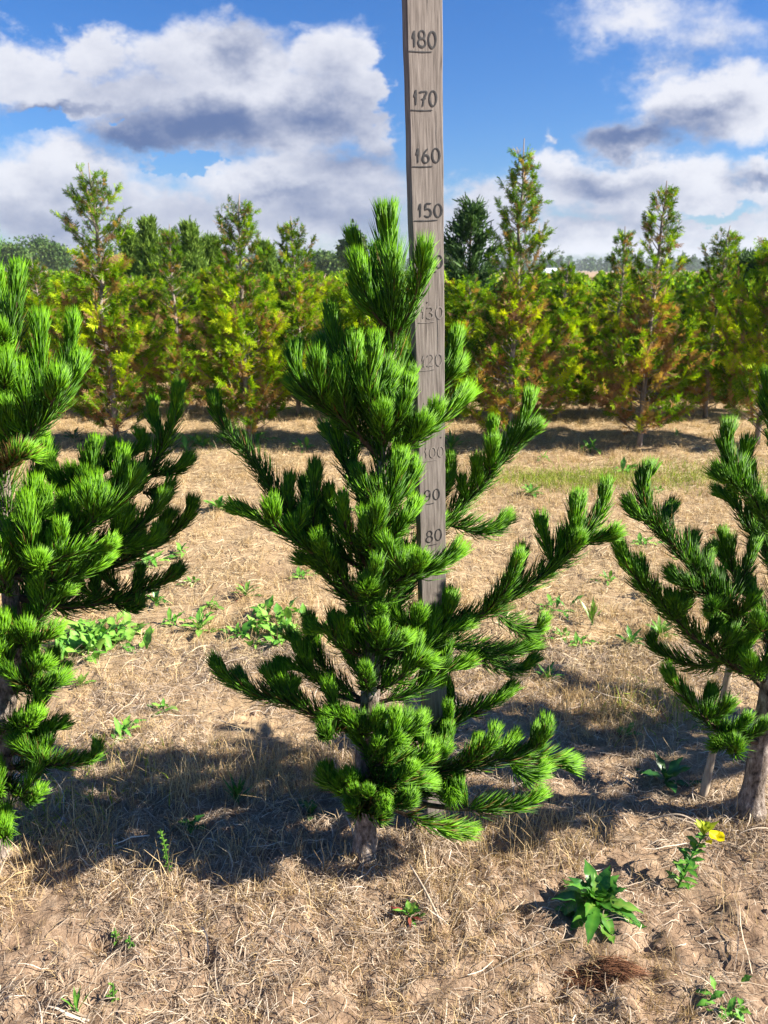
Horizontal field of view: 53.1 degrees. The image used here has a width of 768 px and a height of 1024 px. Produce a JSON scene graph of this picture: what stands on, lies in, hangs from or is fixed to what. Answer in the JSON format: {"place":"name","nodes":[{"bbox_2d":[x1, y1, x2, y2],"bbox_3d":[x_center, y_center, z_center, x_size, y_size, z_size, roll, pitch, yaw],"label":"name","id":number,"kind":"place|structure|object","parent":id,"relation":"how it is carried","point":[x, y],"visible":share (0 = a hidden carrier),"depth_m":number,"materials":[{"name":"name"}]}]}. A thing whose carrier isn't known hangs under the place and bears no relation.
{"place":"outdoors","nodes":[
{"label":"outdoors","id":0,"kind":"place"},
{"bbox_2d":[0,271,767,1023],"bbox_3d":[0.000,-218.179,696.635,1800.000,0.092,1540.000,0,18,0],"label":"ground","id":1,"kind":"structure","parent":0,"point":[44,923],"depth_m":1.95,"materials":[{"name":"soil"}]},
{"bbox_2d":[0,236,34,270],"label":"leafy tree","id":2,"kind":"object","parent":1,"relation":"on","point":[9,249],"visible":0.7,"depth_m":103.37,"materials":[{"name":"green plant"}]},
{"bbox_2d":[6,291,47,395],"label":"thuja tree","id":3,"kind":"object","parent":1,"relation":"on","point":[26,325],"visible":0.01,"depth_m":6.30,"materials":[{"name":"green plant"}]},
{"bbox_2d":[8,234,51,270],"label":"leafy tree","id":4,"kind":"object","parent":1,"relation":"on","point":[35,243],"visible":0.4,"depth_m":117.38,"materials":[{"name":"green plant"}]},
{"bbox_2d":[34,236,72,272],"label":"leafy tree","id":5,"kind":"object","parent":1,"relation":"on","point":[56,256],"visible":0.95,"depth_m":112.98,"materials":[{"name":"green plant"}]},
{"bbox_2d":[19,258,102,408],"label":"thuja tree","id":6,"kind":"object","parent":1,"relation":"on","point":[32,298],"visible":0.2,"depth_m":7.26,"materials":[{"name":"green plant"}]},
{"bbox_2d":[28,276,104,377],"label":"thuja tree","id":7,"kind":"object","parent":1,"relation":"on","point":[65,284],"visible":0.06,"depth_m":8.56,"materials":[{"name":"green plant"}]},
{"bbox_2d":[63,426,83,443],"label":"weed plant","id":8,"kind":"object","parent":1,"relation":"on","point":[75,434],"visible":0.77,"depth_m":6.58,"materials":[{"name":"green plant"}]},
{"bbox_2d":[61,985,89,1015],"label":"weed plant","id":9,"kind":"object","parent":1,"relation":"on","point":[76,997],"visible":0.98,"depth_m":1.50,"materials":[{"name":"green plant"}]},
{"bbox_2d":[72,672,94,684],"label":"weed plant","id":10,"kind":"object","parent":1,"relation":"on","point":[81,677],"visible":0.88,"depth_m":2.69,"materials":[{"name":"green plant"}]},
{"bbox_2d":[42,611,154,663],"bbox_3d":[-1.119,0.473,3.002,0.428,0.122,0.479,-6,19,-20],"label":"weed plant","id":11,"kind":"object","parent":1,"relation":"on","point":[94,635],"visible":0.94,"depth_m":2.97,"materials":[{"name":"green plant"}]},
{"bbox_2d":[0,235,202,866],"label":"pine tree","id":12,"kind":"object","parent":1,"relation":"on","point":[54,553],"visible":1,"depth_m":1.63,"materials":[{"name":"green plant"}]},
{"bbox_2d":[45,162,174,444],"bbox_3d":[-2.204,-1.575,6.069,1.009,2.200,1.032,12,21,33],"label":"thuja tree","id":13,"kind":"object","parent":1,"relation":"on","point":[115,318],"visible":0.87,"depth_m":5.97,"materials":[{"name":"green plant"}]},
{"bbox_2d":[106,982,119,1001],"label":"weed plant","id":14,"kind":"object","parent":1,"relation":"on","point":[112,991],"visible":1,"depth_m":1.53,"materials":[{"name":"green plant"}]},
{"bbox_2d":[113,222,139,277],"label":"columnar conifer","id":15,"kind":"object","parent":1,"relation":"on","point":[127,247],"visible":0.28,"depth_m":14.06,"materials":[{"name":"green plant"}]},
{"bbox_2d":[111,714,144,746],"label":"weed plant","id":16,"kind":"object","parent":1,"relation":"on","point":[119,727],"visible":0.92,"depth_m":2.40,"materials":[{"name":"green plant"}]},
{"bbox_2d":[86,275,177,394],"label":"thuja tree","id":17,"kind":"object","parent":1,"relation":"on","point":[143,285],"visible":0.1,"depth_m":8.48,"materials":[{"name":"green plant"}]},
{"bbox_2d":[130,214,166,293],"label":"columnar conifer","id":18,"kind":"object","parent":1,"relation":"on","point":[147,236],"visible":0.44,"depth_m":13.61,"materials":[{"name":"green plant"}]},
{"bbox_2d":[134,550,180,569],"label":"weed plant","id":19,"kind":"object","parent":1,"relation":"on","point":[153,560],"visible":0.69,"depth_m":3.86,"materials":[{"name":"green plant"}]},
{"bbox_2d":[147,591,171,605],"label":"weed plant","id":20,"kind":"object","parent":1,"relation":"on","point":[155,599],"visible":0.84,"depth_m":3.37,"materials":[{"name":"green plant"}]},
{"bbox_2d":[146,698,177,717],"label":"weed plant","id":21,"kind":"object","parent":1,"relation":"on","point":[162,702],"visible":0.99,"depth_m":2.55,"materials":[{"name":"green plant"}]},
{"bbox_2d":[157,828,173,871],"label":"weed plant","id":22,"kind":"object","parent":1,"relation":"on","point":[165,850],"visible":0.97,"depth_m":1.83,"materials":[{"name":"green plant"}]},
{"bbox_2d":[159,228,181,277],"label":"columnar conifer","id":23,"kind":"object","parent":1,"relation":"on","point":[174,242],"visible":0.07,"depth_m":14.29,"materials":[{"name":"green plant"}]},
{"bbox_2d":[160,271,195,376],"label":"thuja tree","id":24,"kind":"object","parent":1,"relation":"on","point":[176,284],"visible":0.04,"depth_m":9.73,"materials":[{"name":"green plant"}]},
{"bbox_2d":[160,607,195,624],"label":"weed plant","id":25,"kind":"object","parent":1,"relation":"on","point":[174,617],"visible":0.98,"depth_m":3.15,"materials":[{"name":"green plant"}]},
{"bbox_2d":[169,542,188,557],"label":"weed plant","id":26,"kind":"object","parent":1,"relation":"on","point":[179,547],"visible":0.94,"depth_m":4.00,"materials":[{"name":"green plant"}]},
{"bbox_2d":[162,269,203,304],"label":"thuja tree","id":27,"kind":"object","parent":1,"relation":"on","point":[191,276],"visible":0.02,"depth_m":12.28,"materials":[{"name":"green plant"}]},
{"bbox_2d":[138,224,228,417],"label":"thuja tree","id":28,"kind":"object","parent":1,"relation":"on","point":[172,348],"visible":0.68,"depth_m":7.39,"materials":[{"name":"green plant"}]},
{"bbox_2d":[171,215,208,305],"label":"columnar conifer","id":29,"kind":"object","parent":1,"relation":"on","point":[193,245],"visible":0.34,"depth_m":13.69,"materials":[{"name":"green plant"}]},
{"bbox_2d":[178,814,207,833],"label":"weed plant","id":30,"kind":"object","parent":1,"relation":"on","point":[196,819],"visible":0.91,"depth_m":2.00,"materials":[{"name":"green plant"}]},
{"bbox_2d":[180,606,222,636],"bbox_3d":[-0.737,0.444,3.113,0.187,0.097,0.169,15,23,39],"label":"weed plant","id":31,"kind":"object","parent":1,"relation":"on","point":[199,614],"visible":0.96,"depth_m":3.11,"materials":[{"name":"green plant"}]},
{"bbox_2d":[180,432,223,447],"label":"weed plant","id":32,"kind":"object","parent":1,"relation":"on","point":[184,441],"visible":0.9,"depth_m":6.30,"materials":[{"name":"green plant"}]},
{"bbox_2d":[202,597,223,616],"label":"weed plant","id":33,"kind":"object","parent":1,"relation":"on","point":[208,604],"visible":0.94,"depth_m":3.30,"materials":[{"name":"green plant"}]},
{"bbox_2d":[199,230,228,283],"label":"columnar conifer","id":34,"kind":"object","parent":1,"relation":"on","point":[211,250],"visible":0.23,"depth_m":14.08,"materials":[{"name":"green plant"}]},
{"bbox_2d":[203,495,224,509],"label":"weed plant","id":35,"kind":"object","parent":1,"relation":"on","point":[218,502],"visible":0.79,"depth_m":4.65,"materials":[{"name":"green plant"}]},
{"bbox_2d":[172,263,261,395],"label":"thuja tree","id":36,"kind":"object","parent":1,"relation":"on","point":[205,277],"visible":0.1,"depth_m":8.45,"materials":[{"name":"green plant"}]},
{"bbox_2d":[223,622,249,640],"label":"weed plant","id":37,"kind":"object","parent":1,"relation":"on","point":[237,628],"visible":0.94,"depth_m":3.04,"materials":[{"name":"green plant"}]},
{"bbox_2d":[170,193,308,443],"bbox_3d":[-1.132,-1.464,6.079,1.075,1.967,0.929,-9,20,-26],"label":"thuja tree","id":38,"kind":"object","parent":1,"relation":"on","point":[235,315],"visible":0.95,"depth_m":5.95,"materials":[{"name":"green plant"}]},
{"bbox_2d":[223,774,255,804],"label":"weed plant","id":39,"kind":"object","parent":1,"relation":"on","point":[237,791],"visible":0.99,"depth_m":2.09,"materials":[{"name":"green plant"}]},
{"bbox_2d":[230,581,263,602],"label":"seedling","id":40,"kind":"object","parent":1,"relation":"on","point":[241,588],"visible":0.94,"depth_m":3.44,"materials":[{"name":"green plant"}]},
{"bbox_2d":[244,430,279,442],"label":"weed plant","id":41,"kind":"object","parent":1,"relation":"on","point":[257,436],"visible":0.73,"depth_m":6.45,"materials":[{"name":"green plant"}]},
{"bbox_2d":[245,271,282,371],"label":"thuja tree","id":42,"kind":"object","parent":1,"relation":"on","point":[270,292],"visible":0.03,"depth_m":9.86,"materials":[{"name":"green plant"}]},
{"bbox_2d":[251,236,280,282],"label":"columnar conifer","id":43,"kind":"object","parent":1,"relation":"on","point":[271,266],"visible":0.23,"depth_m":14.62,"materials":[{"name":"green plant"}]},
{"bbox_2d":[262,271,292,294],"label":"thuja tree","id":44,"kind":"object","parent":1,"relation":"on","point":[276,276],"visible":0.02,"depth_m":10.89,"materials":[{"name":"green plant"}]},
{"bbox_2d":[241,595,329,645],"bbox_3d":[-0.368,0.436,3.085,0.400,0.117,0.371,0,18,0],"label":"weed plant","id":45,"kind":"object","parent":1,"relation":"on","point":[259,611],"visible":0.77,"depth_m":3.08,"materials":[{"name":"green plant"}]},
{"bbox_2d":[252,216,341,415],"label":"thuja tree","id":46,"kind":"object","parent":1,"relation":"on","point":[290,298],"visible":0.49,"depth_m":7.30,"materials":[{"name":"green plant"}]},
{"bbox_2d":[283,436,313,452],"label":"weed plant","id":47,"kind":"object","parent":1,"relation":"on","point":[306,440],"visible":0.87,"depth_m":6.31,"materials":[{"name":"green plant"}]},
{"bbox_2d":[290,566,315,578],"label":"weed plant","id":48,"kind":"object","parent":1,"relation":"on","point":[299,572],"visible":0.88,"depth_m":3.66,"materials":[{"name":"green plant"}]},
{"bbox_2d":[295,248,330,273],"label":"leafy tree","id":49,"kind":"object","parent":1,"relation":"on","point":[315,258],"visible":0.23,"depth_m":94.09,"materials":[{"name":"green plant"}]},
{"bbox_2d":[298,799,334,820],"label":"weed plant","id":50,"kind":"object","parent":1,"relation":"on","point":[312,807],"visible":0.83,"depth_m":2.08,"materials":[{"name":"green plant"}]},
{"bbox_2d":[306,273,348,319],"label":"thuja tree","id":51,"kind":"object","parent":1,"relation":"on","point":[327,282],"visible":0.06,"depth_m":9.70,"materials":[{"name":"green plant"}]},
{"bbox_2d":[313,250,345,276],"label":"leafy tree","id":52,"kind":"object","parent":1,"relation":"on","point":[325,263],"visible":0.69,"depth_m":89.16,"materials":[{"name":"green plant"}]},
{"bbox_2d":[326,274,348,319],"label":"thuja tree","id":53,"kind":"object","parent":1,"relation":"on","point":[338,281],"visible":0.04,"depth_m":10.87,"materials":[{"name":"green plant"}]},
{"bbox_2d":[333,219,369,269],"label":"leafy tree","id":54,"kind":"object","parent":1,"relation":"on","point":[340,248],"visible":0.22,"depth_m":56.36,"materials":[{"name":"green plant"}]},
{"bbox_2d":[3,266,716,303],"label":"nursery rows","id":55,"kind":"object","parent":1,"relation":"on","point":[601,276],"visible":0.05,"depth_m":18.86,"materials":[{"name":"green plant"}]},
{"bbox_2d":[2,245,726,272],"bbox_3d":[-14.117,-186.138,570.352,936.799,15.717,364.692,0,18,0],"label":"distant wood","id":56,"kind":"object","parent":1,"relation":"on","point":[591,266],"visible":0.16,"depth_m":463.17,"materials":[{"name":"green plant"}]},
{"bbox_2d":[306,257,445,422],"bbox_3d":[-0.016,-1.302,6.220,1.201,1.590,1.065,11,21,32],"label":"thuja tree","id":57,"kind":"object","parent":1,"relation":"on","point":[357,316],"visible":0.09,"depth_m":6.01,"materials":[{"name":"green plant"}]},
{"bbox_2d":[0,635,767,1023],"bbox_3d":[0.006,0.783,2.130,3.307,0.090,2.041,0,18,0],"label":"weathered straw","id":58,"kind":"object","parent":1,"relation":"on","point":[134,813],"visible":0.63,"depth_m":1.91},
{"bbox_2d":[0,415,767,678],"bbox_3d":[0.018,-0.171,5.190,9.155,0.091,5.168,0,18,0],"label":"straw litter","id":59,"kind":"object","parent":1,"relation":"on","point":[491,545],"visible":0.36,"depth_m":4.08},
{"bbox_2d":[0,697,767,1023],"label":"soil clods","id":60,"kind":"object","parent":1,"relation":"on","point":[588,989],"visible":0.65,"depth_m":1.75,"materials":[{"name":"brown soil"}]},
{"bbox_2d":[391,900,424,926],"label":"seedling","id":61,"kind":"object","parent":1,"relation":"on","point":[412,908],"visible":1,"depth_m":1.74,"materials":[{"name":"green plant"}]},
{"bbox_2d":[202,192,629,863],"bbox_3d":[0.058,0.125,1.711,0.918,1.556,0.538,0,18,0],"label":"pine tree","id":62,"kind":"object","parent":1,"relation":"on","point":[402,756],"visible":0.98,"depth_m":1.67,"materials":[{"name":"green plant"}]},
{"bbox_2d":[402,0,446,821],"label":"measuring board","id":63,"kind":"object","parent":1,"relation":"on","point":[422,26],"visible":0.8,"depth_m":1.56,"materials":[{"name":"grey wood"}]},
{"bbox_2d":[409,864,442,924],"bbox_3d":[0.096,0.881,1.773,0.006,0.046,0.154,-8,19,-25],"label":"dry stalk","id":64,"kind":"object","parent":1,"relation":"on","point":[425,891],"visible":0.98,"depth_m":1.76,"materials":[{"name":"beige plant"}]},
{"bbox_2d":[444,243,465,270],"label":"leafy tree","id":65,"kind":"object","parent":1,"relation":"on","point":[446,259],"visible":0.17,"depth_m":84.33,"materials":[{"name":"green plant"}]},
{"bbox_2d":[445,428,468,447],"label":"weed plant","id":66,"kind":"object","parent":1,"relation":"on","point":[451,443],"visible":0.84,"depth_m":6.34,"materials":[{"name":"green plant"}]},
{"bbox_2d":[444,192,511,337],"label":"pine tree","id":67,"kind":"object","parent":1,"relation":"on","point":[466,226],"visible":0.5,"depth_m":8.77,"materials":[{"name":"green plant"}]},
{"bbox_2d":[444,274,516,417],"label":"thuja tree","id":68,"kind":"object","parent":1,"relation":"on","point":[468,304],"visible":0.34,"depth_m":7.20,"materials":[{"name":"green plant"}]},
{"bbox_2d":[449,138,586,442],"bbox_3d":[1.030,-1.656,6.077,1.183,2.367,1.070,-12,21,-34],"label":"thuja tree","id":69,"kind":"object","parent":1,"relation":"on","point":[518,312],"visible":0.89,"depth_m":5.99,"materials":[{"name":"green plant"}]},
{"bbox_2d":[520,483,544,498],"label":"weed plant","id":70,"kind":"object","parent":1,"relation":"on","point":[530,489],"visible":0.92,"depth_m":5.00,"materials":[{"name":"green plant"}]},
{"bbox_2d":[494,288,580,380],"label":"thuja tree","id":71,"kind":"object","parent":1,"relation":"on","point":[541,297],"visible":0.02,"depth_m":8.55,"materials":[{"name":"green plant"}]},
{"bbox_2d":[531,661,567,679],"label":"weed plant","id":72,"kind":"object","parent":1,"relation":"on","point":[549,670],"visible":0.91,"depth_m":2.76,"materials":[{"name":"green plant"}]},
{"bbox_2d":[545,627,569,642],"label":"weed plant","id":73,"kind":"object","parent":1,"relation":"on","point":[565,631],"visible":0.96,"depth_m":3.06,"materials":[{"name":"green plant"}]},
{"bbox_2d":[501,261,618,417],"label":"thuja tree","id":74,"kind":"object","parent":1,"relation":"on","point":[569,320],"visible":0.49,"depth_m":7.18,"materials":[{"name":"green plant"}]},
{"bbox_2d":[536,594,583,619],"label":"weed plant","id":75,"kind":"object","parent":1,"relation":"on","point":[558,601],"visible":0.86,"depth_m":3.33,"materials":[{"name":"green plant"}]},
{"bbox_2d":[568,632,598,646],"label":"weed plant","id":76,"kind":"object","parent":1,"relation":"on","point":[576,638],"visible":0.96,"depth_m":3.00,"materials":[{"name":"green plant"}]},
{"bbox_2d":[577,439,600,453],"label":"weed plant","id":77,"kind":"object","parent":1,"relation":"on","point":[592,444],"visible":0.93,"depth_m":6.22,"materials":[{"name":"green plant"}]},
{"bbox_2d":[578,596,607,624],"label":"weed plant","id":78,"kind":"object","parent":1,"relation":"on","point":[591,613],"visible":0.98,"depth_m":3.17,"materials":[{"name":"green plant"}]},
{"bbox_2d":[567,284,620,346],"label":"thuja tree","id":79,"kind":"object","parent":1,"relation":"on","point":[595,310],"visible":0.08,"depth_m":9.70,"materials":[{"name":"green plant"}]},
{"bbox_2d":[552,859,646,944],"bbox_3d":[0.474,0.872,1.754,0.182,0.099,0.207,-10,20,-30],"label":"weed plant","id":80,"kind":"object","parent":1,"relation":"on","point":[593,897],"visible":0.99,"depth_m":1.73,"materials":[{"name":"green plant"}]},
{"bbox_2d":[590,570,616,585],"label":"weed plant","id":81,"kind":"object","parent":1,"relation":"on","point":[610,575],"visible":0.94,"depth_m":3.63,"materials":[{"name":"green plant"}]},
{"bbox_2d":[554,953,656,1000],"bbox_3d":[0.458,0.952,1.577,0.226,0.057,0.093,0,18,0],"label":"fibre clump","id":82,"kind":"object","parent":1,"relation":"on","point":[615,966],"visible":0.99,"depth_m":1.58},
{"bbox_2d":[567,229,664,418],"bbox_3d":[2.229,-1.773,7.367,0.970,1.819,1.007,2,18,7],"label":"thuja tree","id":83,"kind":"object","parent":1,"relation":"on","point":[627,238],"visible":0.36,"depth_m":7.24,"materials":[{"name":"green plant"}]},
{"bbox_2d":[614,457,638,473],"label":"weed plant","id":84,"kind":"object","parent":1,"relation":"on","point":[623,463],"visible":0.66,"depth_m":5.51,"materials":[{"name":"green plant"}]},
{"bbox_2d":[615,625,643,644],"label":"weed plant","id":85,"kind":"object","parent":1,"relation":"on","point":[629,633],"visible":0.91,"depth_m":3.00,"materials":[{"name":"green plant"}]},
{"bbox_2d":[619,721,642,736],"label":"weed plant","id":86,"kind":"object","parent":1,"relation":"on","point":[629,729],"visible":0.88,"depth_m":2.42,"materials":[{"name":"green plant"}]},
{"bbox_2d":[610,301,676,388],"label":"thuja tree","id":87,"kind":"object","parent":1,"relation":"on","point":[652,359],"visible":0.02,"depth_m":8.49,"materials":[{"name":"green plant"}]},
{"bbox_2d":[629,532,665,545],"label":"weed plant","id":88,"kind":"object","parent":1,"relation":"on","point":[639,538],"visible":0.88,"depth_m":4.08,"materials":[{"name":"green plant"}]},
{"bbox_2d":[580,181,719,447],"bbox_3d":[2.120,-1.501,6.072,1.007,2.067,0.970,1,18,3],"label":"thuja tree","id":89,"kind":"object","parent":1,"relation":"on","point":[638,347],"visible":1,"depth_m":6.00,"materials":[{"name":"green plant"}]},
{"bbox_2d":[646,615,675,637],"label":"weed plant","id":90,"kind":"object","parent":1,"relation":"on","point":[663,626],"visible":0.76,"depth_m":3.05,"materials":[{"name":"green plant"}]},
{"bbox_2d":[640,287,686,374],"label":"thuja tree","id":91,"kind":"object","parent":1,"relation":"on","point":[669,297],"visible":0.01,"depth_m":9.61,"materials":[{"name":"green plant"}]},
{"bbox_2d":[635,753,701,792],"bbox_3d":[0.823,0.749,2.189,0.180,0.089,0.139,0,18,0],"label":"weed plant","id":92,"kind":"object","parent":1,"relation":"on","point":[675,768],"visible":0.98,"depth_m":2.20,"materials":[{"name":"green plant"}]},
{"bbox_2d":[646,813,696,823],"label":"dry stalk","id":93,"kind":"object","parent":1,"relation":"on","point":[691,819],"visible":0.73,"depth_m":2.02,"materials":[{"name":"beige plant"}]},
{"bbox_2d":[657,285,692,328],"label":"thuja tree","id":94,"kind":"object","parent":1,"relation":"on","point":[682,290],"visible":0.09,"depth_m":10.96,"materials":[{"name":"green plant"}]},
{"bbox_2d":[610,362,767,822],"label":"pine tree","id":95,"kind":"object","parent":1,"relation":"on","point":[734,645],"visible":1,"depth_m":1.78,"materials":[{"name":"green plant"}]},
{"bbox_2d":[665,819,724,889],"bbox_3d":[0.737,0.820,1.830,0.137,0.177,0.080,-9,19,-25],"label":"evening primrose","id":96,"kind":"object","parent":1,"relation":"on","point":[688,861],"visible":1,"depth_m":1.83,"materials":[{"name":"green plant"}]},
{"bbox_2d":[656,226,758,417],"bbox_3d":[3.136,-1.778,7.346,1.075,1.806,0.929,10,20,28],"label":"thuja tree","id":97,"kind":"object","parent":1,"relation":"on","point":[714,307],"visible":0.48,"depth_m":7.21,"materials":[{"name":"green plant"}]},
{"bbox_2d":[698,666,732,800],"bbox_3d":[0.914,0.565,2.096,0.026,0.516,0.102,15,23,39],"label":"wooden stake","id":98,"kind":"object","parent":1,"relation":"on","point":[706,779],"visible":0.41,"depth_m":2.12,"materials":[{"name":"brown wood"}]},
{"bbox_2d":[695,974,751,1021],"bbox_3d":[0.679,0.961,1.510,0.134,0.057,0.078,-3,18,-9],"label":"weed plant","id":99,"kind":"object","parent":1,"relation":"on","point":[731,1003],"visible":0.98,"depth_m":1.50,"materials":[{"name":"green plant"}]},
{"bbox_2d":[700,236,767,444],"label":"thuja tree","id":100,"kind":"object","parent":1,"relation":"on","point":[751,349],"visible":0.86,"depth_m":6.16,"materials":[{"name":"green plant"}]},
{"bbox_2d":[0,0,767,270],"label":"sky","id":101,"kind":"structure","parent":0,"point":[295,108],"materials":[{"name":"blue"}]},
{"bbox_2d":[10,402,767,861],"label":"green grass","id":102,"kind":"structure","parent":0,"point":[570,476],"depth_m":5.26,"materials":[{"name":"green plant"}]},
{"bbox_2d":[687,247,761,310],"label":"pine tree","id":103,"kind":"object","parent":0,"point":[743,254],"visible":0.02,"depth_m":10.66,"materials":[{"name":"green plant"}]},
{"bbox_2d":[703,247,763,345],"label":"pine tree","id":104,"kind":"object","parent":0,"point":[749,264],"visible":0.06,"depth_m":8.69,"materials":[{"name":"green plant"}]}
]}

